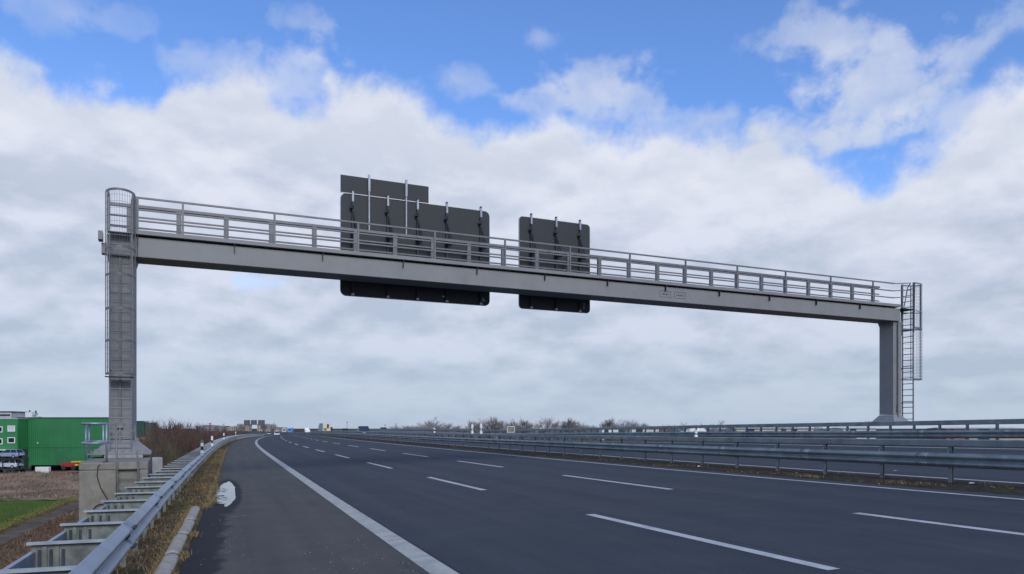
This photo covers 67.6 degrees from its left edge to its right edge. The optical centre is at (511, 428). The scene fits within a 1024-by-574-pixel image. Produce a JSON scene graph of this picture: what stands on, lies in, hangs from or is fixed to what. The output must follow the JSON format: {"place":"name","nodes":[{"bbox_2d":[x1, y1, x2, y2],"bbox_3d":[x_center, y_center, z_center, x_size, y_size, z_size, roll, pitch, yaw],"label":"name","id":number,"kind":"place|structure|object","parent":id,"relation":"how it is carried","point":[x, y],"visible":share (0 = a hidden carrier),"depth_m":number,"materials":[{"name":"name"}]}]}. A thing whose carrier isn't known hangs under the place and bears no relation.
{"place":"outdoors","nodes":[
{"label":"outdoors","id":0,"kind":"place"},
{"bbox_2d":[0,494,78,530],"bbox_3d":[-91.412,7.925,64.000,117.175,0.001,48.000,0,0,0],"label":"green field","id":1,"kind":"structure","parent":0,"point":[25,509],"depth_m":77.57,"materials":[{"name":"plant"}]},
{"bbox_2d":[0,470,78,499],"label":"brown meadow","id":2,"kind":"structure","parent":0,"point":[29,491],"depth_m":98.35,"materials":[{"name":"plant"}]},
{"bbox_2d":[0,418,27,471],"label":"office wing","id":3,"kind":"structure","parent":2,"relation":"on","point":[13,433],"depth_m":138.95,"materials":[{"name":"metal"}]},
{"bbox_2d":[7,426,14,431],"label":"window","id":4,"kind":"structure","parent":3,"relation":"in","point":[9,428],"depth_m":138.94,"materials":[{"name":"white glass"}]},
{"bbox_2d":[7,437,14,442],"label":"window","id":5,"kind":"structure","parent":3,"relation":"in","point":[9,439],"depth_m":138.91,"materials":[{"name":"glass"}]},
{"bbox_2d":[0,458,28,472],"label":"car transporter","id":6,"kind":"object","parent":2,"relation":"on","point":[14,470],"visible":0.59,"depth_m":130.01,"materials":[{"name":"metal"}]},
{"bbox_2d":[0,459,23,468],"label":"car","id":7,"kind":"object","parent":6,"relation":"on","point":[12,463],"visible":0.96,"depth_m":130.17,"materials":[{"name":"paint"}]},
{"bbox_2d":[0,449,24,457],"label":"car","id":8,"kind":"object","parent":6,"relation":"on","point":[13,453],"visible":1,"depth_m":130.21,"materials":[{"name":"paint"}]},
{"bbox_2d":[44,466,50,472],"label":"bulk tank","id":9,"kind":"object","parent":2,"relation":"on","point":[47,468],"visible":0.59,"depth_m":133.60,"materials":[{"name":"white plastic"}]},
{"bbox_2d":[61,461,82,469],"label":"skip lorry","id":10,"kind":"object","parent":2,"relation":"on","point":[72,465],"visible":0.78,"depth_m":132.00,"materials":[{"name":"red paint"}]},
{"bbox_2d":[0,501,78,545],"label":"earth track","id":11,"kind":"structure","parent":0,"point":[18,531],"depth_m":62.98,"materials":[{"name":"soil"}]},
{"bbox_2d":[111,449,224,573],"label":"dry grass","id":12,"kind":"structure","parent":0,"point":[186,491],"depth_m":15.63,"materials":[{"name":"plant"}]},
{"bbox_2d":[244,420,249,424],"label":"sign board","id":13,"kind":"object","parent":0,"point":[246,422],"visible":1,"depth_m":419.50,"materials":[{"name":"metal"}]},
{"bbox_2d":[251,420,256,424],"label":"sign board","id":14,"kind":"object","parent":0,"point":[253,422],"visible":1,"depth_m":419.50,"materials":[{"name":"metal"}]},
{"bbox_2d":[258,420,264,424],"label":"sign board","id":15,"kind":"object","parent":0,"point":[261,422],"visible":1,"depth_m":419.50,"materials":[{"name":"metal"}]},
{"bbox_2d":[200,515,412,571],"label":"gravel","id":16,"kind":"structure","parent":0,"point":[310,552],"depth_m":10.15,"materials":[{"name":"gravel"}]},
{"bbox_2d":[0,431,1023,573],"bbox_3d":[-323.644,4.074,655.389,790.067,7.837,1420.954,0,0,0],"label":"embankment","id":17,"kind":"structure","parent":0,"point":[975,486],"depth_m":21.45,"materials":[{"name":"soil"}]},
{"bbox_2d":[0,507,93,569],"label":"slope weeds","id":18,"kind":"object","parent":17,"relation":"on","point":[21,554],"visible":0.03,"depth_m":53.36,"materials":[{"name":"plant"}]},
{"bbox_2d":[79,454,162,520],"bbox_3d":[-11.245,3.370,22.253,1.980,5.150,4.600,0,0,-25],"label":"concrete foundation","id":19,"kind":"object","parent":17,"relation":"on","point":[91,495],"visible":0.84,"depth_m":20.05,"materials":[{"name":"concrete"}]},
{"bbox_2d":[81,422,110,460],"bbox_3d":[-11.707,0.370,21.599,0.698,1.050,3.264,0,0,-25],"label":"hoop railing","id":20,"kind":"object","parent":19,"relation":"on","point":[102,441],"visible":0.97,"depth_m":20.29,"materials":[{"name":"metal"}]},
{"bbox_2d":[93,461,107,508],"bbox_3d":[-10.738,1.616,20.070,0.430,1.500,0.301,0,0,-25],"label":"hanging cable","id":21,"kind":"object","parent":19,"relation":"hanging from","point":[100,486],"visible":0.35,"depth_m":19.92,"materials":[{"name":"black rubber"}]},
{"bbox_2d":[87,187,921,454],"bbox_3d":[3.718,-3.219,30.792,36.417,8.022,2.276,0,0,-25],"label":"sign gantry","id":22,"kind":"object","parent":19,"relation":"on","point":[130,249],"visible":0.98,"depth_m":27.52,"materials":[{"name":"metal"}]},
{"bbox_2d":[340,174,489,305],"bbox_3d":[-3.439,-7.002,28.545,5.837,4.456,0.472,0,0,-25],"label":"sign board","id":23,"kind":"object","parent":22,"relation":"attached to","point":[376,201],"visible":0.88,"depth_m":28.52,"materials":[{"name":"metal"}]},
{"bbox_2d":[518,213,589,312],"bbox_3d":[1.842,-6.684,30.984,3.272,3.821,0.472,0,0,-25],"label":"sign board","id":24,"kind":"object","parent":22,"relation":"attached to","point":[533,229],"visible":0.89,"depth_m":31.09,"materials":[{"name":"metal"}]},
{"bbox_2d":[115,423,138,492],"bbox_3d":[-10.244,1.255,20.395,0.614,2.781,0.630,0,0,-25],"label":"step ladder","id":25,"kind":"object","parent":17,"relation":"on","point":[137,474],"visible":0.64,"depth_m":20.15,"materials":[{"name":"grey metal"}]},
{"bbox_2d":[0,434,266,573],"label":"crash barrier","id":26,"kind":"object","parent":17,"relation":"on","point":[104,538],"visible":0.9,"depth_m":7.91,"materials":[{"name":"metal"}]},
{"bbox_2d":[200,440,203,453],"bbox_3d":[-13.626,0.829,33.660,0.138,0.600,0.114,0,0,-20],"label":"marker post","id":27,"kind":"object","parent":26,"relation":"on","point":[202,445],"visible":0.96,"depth_m":33.62,"materials":[{"name":"white plastic"}]},
{"bbox_2d":[143,435,167,467],"bbox_3d":[-27.017,2.517,57.927,3.163,4.190,3.125,0,0,16],"label":"leafless shrub","id":28,"kind":"object","parent":17,"relation":"on","point":[154,448],"visible":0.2,"depth_m":57.90,"materials":[{"name":"plant"}]},
{"bbox_2d":[137,421,177,447],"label":"leafless shrub","id":29,"kind":"object","parent":17,"relation":"on","point":[153,431],"visible":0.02,"depth_m":79.44,"materials":[{"name":"plant"}]},
{"bbox_2d":[138,424,179,473],"bbox_3d":[-28.770,2.136,62.009,3.765,5.061,3.960,0,0,0],"label":"leafless shrub","id":30,"kind":"object","parent":17,"relation":"on","point":[162,432],"visible":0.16,"depth_m":61.85,"materials":[{"name":"plant"}]},
{"bbox_2d":[144,439,177,472],"bbox_3d":[-24.605,2.297,54.014,2.897,3.312,3.047,0,0,-12],"label":"leafless shrub","id":31,"kind":"object","parent":17,"relation":"on","point":[169,460],"visible":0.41,"depth_m":53.91,"materials":[{"name":"plant"}]},
{"bbox_2d":[154,552,178,573],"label":"kerb stone","id":32,"kind":"object","parent":17,"relation":"on","point":[168,562],"visible":0.93,"depth_m":9.28,"materials":[{"name":"concrete"}]},
{"bbox_2d":[138,420,197,461],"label":"leafless shrub","id":33,"kind":"object","parent":17,"relation":"on","point":[148,438],"visible":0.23,"depth_m":65.81,"materials":[{"name":"plant"}]},
{"bbox_2d":[139,418,201,455],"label":"leafless shrub","id":34,"kind":"object","parent":17,"relation":"on","point":[170,430],"visible":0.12,"depth_m":69.69,"materials":[{"name":"plant"}]},
{"bbox_2d":[155,436,189,465],"bbox_3d":[-25.730,2.251,58.036,3.047,3.418,2.897,0,0,3],"label":"leafless shrub","id":35,"kind":"object","parent":17,"relation":"on","point":[177,451],"visible":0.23,"depth_m":58.00,"materials":[{"name":"plant"}]},
{"bbox_2d":[165,533,186,554],"bbox_3d":[-4.883,1.735,11.150,0.190,0.181,2.060,0,0,-20],"label":"kerb stone","id":36,"kind":"object","parent":17,"relation":"on","point":[176,545],"visible":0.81,"depth_m":10.98,"materials":[{"name":"concrete"}]},
{"bbox_2d":[158,418,200,443],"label":"leafless shrub","id":37,"kind":"object","parent":17,"relation":"on","point":[178,428],"visible":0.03,"depth_m":95.12,"materials":[{"name":"plant"}]},
{"bbox_2d":[159,420,208,446],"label":"leafless shrub","id":38,"kind":"object","parent":17,"relation":"on","point":[185,433],"visible":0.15,"depth_m":76.14,"materials":[{"name":"plant"}]},
{"bbox_2d":[169,434,200,455],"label":"leafless shrub","id":39,"kind":"object","parent":17,"relation":"on","point":[189,442],"visible":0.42,"depth_m":65.84,"materials":[{"name":"plant"}]},
{"bbox_2d":[177,519,194,533],"bbox_3d":[-5.588,1.748,13.133,0.190,0.181,1.990,0,0,-20],"label":"kerb stone","id":40,"kind":"object","parent":17,"relation":"on","point":[187,526],"visible":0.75,"depth_m":12.98,"materials":[{"name":"concrete"}]},
{"bbox_2d":[184,506,199,520],"bbox_3d":[-6.419,1.762,15.389,0.190,0.182,2.680,0,0,-20],"label":"kerb stone","id":41,"kind":"object","parent":17,"relation":"on","point":[192,514],"visible":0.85,"depth_m":15.21,"materials":[{"name":"concrete"}]},
{"bbox_2d":[173,422,214,450],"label":"leafless shrub","id":42,"kind":"object","parent":17,"relation":"on","point":[204,436],"visible":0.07,"depth_m":84.18,"materials":[{"name":"plant"}]},
{"bbox_2d":[183,435,205,453],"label":"leafless shrub","id":43,"kind":"object","parent":17,"relation":"on","point":[195,442],"visible":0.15,"depth_m":71.94,"materials":[{"name":"plant"}]},
{"bbox_2d":[181,423,214,440],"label":"leafless shrub","id":44,"kind":"object","parent":17,"relation":"on","point":[206,435],"visible":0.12,"depth_m":91.87,"materials":[{"name":"plant"}]},
{"bbox_2d":[192,426,219,438],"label":"leafless shrub","id":45,"kind":"object","parent":17,"relation":"on","point":[215,436],"visible":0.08,"depth_m":104.33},
{"bbox_2d":[210,427,228,438],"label":"leafless shrub","id":46,"kind":"object","parent":17,"relation":"on","point":[221,435],"visible":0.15,"depth_m":149.85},
{"bbox_2d":[216,429,234,439],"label":"leafless shrub","id":47,"kind":"object","parent":17,"relation":"on","point":[226,433],"visible":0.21,"depth_m":185.21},
{"bbox_2d":[507,426,514,449],"bbox_3d":[-0.075,0.695,46.401,0.502,1.700,0.067,0,0,-20],"label":"information board","id":48,"kind":"object","parent":17,"relation":"on","point":[510,429],"visible":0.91,"depth_m":46.37,"materials":[{"name":"white plastic"}]},
{"bbox_2d":[146,447,909,573],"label":"edge grass","id":49,"kind":"structure","parent":17,"relation":"on","point":[208,502],"depth_m":14.17,"materials":[{"name":"plant"}]},
{"bbox_2d":[281,431,1023,482],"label":"crash barrier","id":50,"kind":"object","parent":17,"relation":"on","point":[950,459],"visible":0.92,"depth_m":22.92,"materials":[{"name":"metal"}]},
{"bbox_2d":[454,446,1020,488],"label":"median weeds","id":51,"kind":"object","parent":17,"relation":"on","point":[789,474],"visible":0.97,"depth_m":21.73,"materials":[{"name":"green plant"}]},
{"bbox_2d":[0,0,1023,428],"label":"sky","id":52,"kind":"structure","parent":0,"point":[876,140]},
{"bbox_2d":[126,429,926,439],"bbox_3d":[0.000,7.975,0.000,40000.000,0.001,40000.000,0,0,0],"label":"ground","id":53,"kind":"structure","parent":0,"point":[298,430],"depth_m":1901.04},
{"bbox_2d":[0,411,24,417],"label":"building","id":54,"kind":"structure","parent":53,"relation":"on","point":[9,414],"depth_m":190.02,"materials":[{"name":"metal"}]},
{"bbox_2d":[17,417,125,469],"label":"green hall","id":55,"kind":"structure","parent":53,"relation":"on","point":[54,443],"depth_m":141.98,"materials":[{"name":"metal"}]},
{"bbox_2d":[25,410,37,416],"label":"roof unit","id":56,"kind":"structure","parent":55,"relation":"on","point":[31,414],"depth_m":149.30,"materials":[{"name":"white plastic"}]},
{"bbox_2d":[127,421,155,439],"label":"dark green hall","id":57,"kind":"structure","parent":53,"relation":"on","point":[141,426],"depth_m":205.00,"materials":[{"name":"metal"}]},
{"bbox_2d":[195,425,206,433],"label":"bare tree","id":58,"kind":"object","parent":53,"relation":"on","point":[200,426],"visible":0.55,"depth_m":418.79,"materials":[{"name":"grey plant"}]},
{"bbox_2d":[204,425,211,430],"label":"apartment block","id":59,"kind":"structure","parent":53,"relation":"on","point":[209,427],"depth_m":900.68,"materials":[{"name":"concrete"}]},
{"bbox_2d":[212,424,222,432],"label":"bare tree","id":60,"kind":"object","parent":53,"relation":"on","point":[215,428],"visible":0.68,"depth_m":419.31,"materials":[{"name":"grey plant"}]},
{"bbox_2d":[217,425,228,434],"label":"bare tree","id":61,"kind":"object","parent":53,"relation":"on","point":[221,427],"visible":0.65,"depth_m":429.71,"materials":[{"name":"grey plant"}]},
{"bbox_2d":[227,427,238,430],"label":"apartment block","id":62,"kind":"structure","parent":53,"relation":"on","point":[231,428],"depth_m":900.00,"materials":[{"name":"concrete"}]},
{"bbox_2d":[234,423,245,431],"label":"bare tree","id":63,"kind":"object","parent":53,"relation":"on","point":[241,427],"visible":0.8,"depth_m":618.94,"materials":[{"name":"grey plant"}]},
{"bbox_2d":[239,425,251,430],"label":"apartment block","id":64,"kind":"structure","parent":53,"relation":"on","point":[248,427],"depth_m":900.32,"materials":[{"name":"concrete"}]},
{"bbox_2d":[257,425,271,431],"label":"apartment block","id":65,"kind":"structure","parent":53,"relation":"on","point":[259,428],"depth_m":900.00,"materials":[{"name":"concrete"}]},
{"bbox_2d":[261,425,268,430],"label":"bare tree","id":66,"kind":"object","parent":53,"relation":"on","point":[263,427],"visible":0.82,"depth_m":638.92,"materials":[{"name":"grey plant"}]},
{"bbox_2d":[268,423,277,431],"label":"bare tree","id":67,"kind":"object","parent":53,"relation":"on","point":[273,428],"visible":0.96,"depth_m":658.74,"materials":[{"name":"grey plant"}]},
{"bbox_2d":[399,425,414,430],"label":"bare tree","id":68,"kind":"object","parent":53,"relation":"on","point":[406,427],"visible":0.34,"depth_m":325.33,"materials":[{"name":"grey plant"}]},
{"bbox_2d":[410,424,429,434],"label":"bare tree","id":69,"kind":"object","parent":53,"relation":"on","point":[416,427],"visible":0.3,"depth_m":348.44,"materials":[{"name":"grey plant"}]},
{"bbox_2d":[415,417,447,434],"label":"bare tree","id":70,"kind":"object","parent":53,"relation":"on","point":[429,423],"visible":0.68,"depth_m":298.35,"materials":[{"name":"grey plant"}]},
{"bbox_2d":[436,422,455,435],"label":"bare tree","id":71,"kind":"object","parent":53,"relation":"on","point":[447,425],"visible":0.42,"depth_m":320.77,"materials":[{"name":"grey plant"}]},
{"bbox_2d":[450,425,463,435],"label":"bare tree","id":72,"kind":"object","parent":53,"relation":"on","point":[457,427],"visible":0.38,"depth_m":430.11,"materials":[{"name":"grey plant"}]},
{"bbox_2d":[464,421,478,436],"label":"bare tree","id":73,"kind":"object","parent":53,"relation":"on","point":[469,425],"visible":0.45,"depth_m":300.38,"materials":[{"name":"grey plant"}]},
{"bbox_2d":[472,419,494,437],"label":"bare tree","id":74,"kind":"object","parent":53,"relation":"on","point":[486,426],"visible":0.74,"depth_m":288.04,"materials":[{"name":"grey plant"}]},
{"bbox_2d":[486,416,506,438],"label":"bare tree","id":75,"kind":"object","parent":53,"relation":"on","point":[499,425],"visible":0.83,"depth_m":285.52,"materials":[{"name":"grey plant"}]},
{"bbox_2d":[503,418,521,432],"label":"bare tree","id":76,"kind":"object","parent":53,"relation":"on","point":[509,425],"visible":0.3,"depth_m":294.74,"materials":[{"name":"grey plant"}]},
{"bbox_2d":[504,421,521,438],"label":"bare tree","id":77,"kind":"object","parent":53,"relation":"on","point":[517,425],"visible":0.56,"depth_m":295.09,"materials":[{"name":"grey plant"}]},
{"bbox_2d":[520,420,534,438],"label":"bare tree","id":78,"kind":"object","parent":53,"relation":"on","point":[526,425],"visible":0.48,"depth_m":300.35,"materials":[{"name":"grey plant"}]},
{"bbox_2d":[528,422,541,438],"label":"bare tree","id":79,"kind":"object","parent":53,"relation":"on","point":[538,427],"visible":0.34,"depth_m":340.46,"materials":[{"name":"grey plant"}]},
{"bbox_2d":[535,417,559,438],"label":"bare tree","id":80,"kind":"object","parent":53,"relation":"on","point":[555,424],"visible":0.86,"depth_m":290.49,"materials":[{"name":"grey plant"}]},
{"bbox_2d":[554,421,564,438],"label":"bare tree","id":81,"kind":"object","parent":53,"relation":"on","point":[558,431],"visible":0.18,"depth_m":329.04,"materials":[{"name":"grey plant"}]},
{"bbox_2d":[561,418,577,439],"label":"bare tree","id":82,"kind":"object","parent":53,"relation":"on","point":[569,424],"visible":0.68,"depth_m":293.23,"materials":[{"name":"grey plant"}]},
{"bbox_2d":[573,420,586,432],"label":"bare tree","id":83,"kind":"object","parent":53,"relation":"on","point":[578,425],"visible":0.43,"depth_m":298.36,"materials":[{"name":"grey plant"}]},
{"bbox_2d":[583,425,595,432],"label":"bare tree","id":84,"kind":"object","parent":53,"relation":"on","point":[589,426],"visible":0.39,"depth_m":401.19,"materials":[{"name":"grey plant"}]},
{"bbox_2d":[598,430,617,439],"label":"shed","id":85,"kind":"structure","parent":53,"relation":"on","point":[607,431],"depth_m":210.00,"materials":[{"name":"metal"}]},
{"bbox_2d":[599,415,618,426],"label":"bare tree","id":86,"kind":"object","parent":53,"relation":"on","point":[609,423],"visible":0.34,"depth_m":297.51,"materials":[{"name":"grey plant"}]},
{"bbox_2d":[618,419,642,431],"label":"bare tree","id":87,"kind":"object","parent":53,"relation":"on","point":[628,424],"visible":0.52,"depth_m":299.95,"materials":[{"name":"grey plant"}]},
{"bbox_2d":[626,429,658,431],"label":"shed","id":88,"kind":"structure","parent":53,"relation":"on","point":[642,430],"depth_m":210.00,"materials":[{"name":"metal"}]},
{"bbox_2d":[649,423,712,431],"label":"bare tree","id":89,"kind":"object","parent":53,"relation":"on","point":[669,430],"visible":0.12,"depth_m":151.51,"materials":[{"name":"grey plant"}]},
{"bbox_2d":[705,420,731,430],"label":"bare tree","id":90,"kind":"object","parent":53,"relation":"on","point":[722,429],"visible":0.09,"depth_m":157.89,"materials":[{"name":"grey plant"}]},
{"bbox_2d":[726,427,781,430],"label":"shed","id":91,"kind":"structure","parent":53,"relation":"on","point":[758,429],"depth_m":210.00,"materials":[{"name":"metal"}]},
{"bbox_2d":[779,427,814,430],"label":"shed","id":92,"kind":"structure","parent":53,"relation":"on","point":[796,429],"depth_m":210.00,"materials":[{"name":"metal"}]},
{"bbox_2d":[808,427,826,430],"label":"bare tree","id":93,"kind":"object","parent":53,"relation":"on","point":[819,429],"visible":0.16,"depth_m":250.72,"materials":[{"name":"grey plant"}]},
{"bbox_2d":[829,427,876,438],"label":"shed","id":94,"kind":"structure","parent":53,"relation":"on","point":[850,429],"depth_m":210.00,"materials":[{"name":"metal"}]},
{"bbox_2d":[925,427,964,439],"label":"shed","id":95,"kind":"structure","parent":53,"relation":"on","point":[946,428],"depth_m":210.41,"materials":[{"name":"metal"}]},
{"bbox_2d":[955,427,1023,439],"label":"shed","id":96,"kind":"structure","parent":53,"relation":"on","point":[990,428],"depth_m":210.00,"materials":[{"name":"metal"}]},
{"bbox_2d":[179,431,1023,573],"bbox_3d":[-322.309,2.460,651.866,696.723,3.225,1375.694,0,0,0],"label":"road","id":97,"kind":"structure","parent":0,"point":[520,514],"depth_m":12.83,"materials":[{"name":"asphalt"}]},
{"bbox_2d":[215,481,235,506],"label":"puddle water","id":98,"kind":"structure","parent":97,"relation":"on","point":[229,496],"depth_m":20.31,"materials":[{"name":"liquid"}]},
{"bbox_2d":[255,435,458,573],"bbox_3d":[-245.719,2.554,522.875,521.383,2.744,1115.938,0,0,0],"label":"road marking edge line","id":99,"kind":"object","parent":97,"relation":"on","point":[424,560],"visible":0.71,"depth_m":12.01,"materials":[{"name":"paint"}]},
{"bbox_2d":[280,436,838,569],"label":"road marking first lane dashes","id":100,"kind":"object","parent":97,"relation":"on","point":[811,564],"visible":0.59,"depth_m":10.26,"materials":[{"name":"white paint"}]},
{"bbox_2d":[248,432,1023,499],"bbox_3d":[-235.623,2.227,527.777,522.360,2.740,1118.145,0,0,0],"label":"road marking median line","id":101,"kind":"object","parent":97,"relation":"on","point":[759,477],"visible":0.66,"depth_m":19.88,"materials":[{"name":"white paint"}]},
{"bbox_2d":[304,437,1023,534],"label":"road marking second lane dashes","id":102,"kind":"object","parent":97,"relation":"on","point":[986,529],"visible":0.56,"depth_m":11.86,"materials":[{"name":"white paint"}]},
{"bbox_2d":[212,431,1023,484],"bbox_3d":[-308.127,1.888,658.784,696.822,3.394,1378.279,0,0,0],"label":"opposite road","id":103,"kind":"structure","parent":0,"point":[991,475],"depth_m":29.34,"materials":[{"name":"asphalt"}]},
{"bbox_2d":[318,423,330,430],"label":"lorry","id":104,"kind":"object","parent":103,"relation":"on","point":[324,426],"visible":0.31,"depth_m":250.31,"materials":[{"name":"metal"}]},
{"bbox_2d":[356,426,369,433],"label":"car","id":105,"kind":"object","parent":103,"relation":"on","point":[363,428],"visible":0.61,"depth_m":136.46,"materials":[{"name":"paint"}]},
{"bbox_2d":[256,431,1000,448],"bbox_3d":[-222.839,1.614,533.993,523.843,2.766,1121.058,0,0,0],"label":"road marking opposite edge line","id":106,"kind":"object","parent":103,"relation":"on","point":[818,445],"visible":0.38,"depth_m":37.98,"materials":[{"name":"white paint"}]},
{"bbox_2d":[257,432,1023,483],"bbox_3d":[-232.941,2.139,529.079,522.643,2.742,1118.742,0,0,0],"label":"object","id":107,"kind":"object","parent":103,"relation":"on","point":[775,467],"visible":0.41,"depth_m":23.37,"materials":[{"name":"white paint"}]},
{"bbox_2d":[310,419,1023,445],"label":"crash barrier","id":108,"kind":"object","parent":103,"relation":"on","point":[966,433],"visible":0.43,"depth_m":40.63,"materials":[{"name":"metal"}]},
{"bbox_2d":[681,428,705,431],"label":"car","id":109,"kind":"object","parent":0,"point":[698,429],"visible":0.27,"depth_m":123.23,"materials":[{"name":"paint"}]},
{"bbox_2d":[606,437,856,440],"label":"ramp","id":110,"kind":"structure","parent":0,"point":[768,437],"depth_m":121.36,"materials":[{"name":"asphalt"}]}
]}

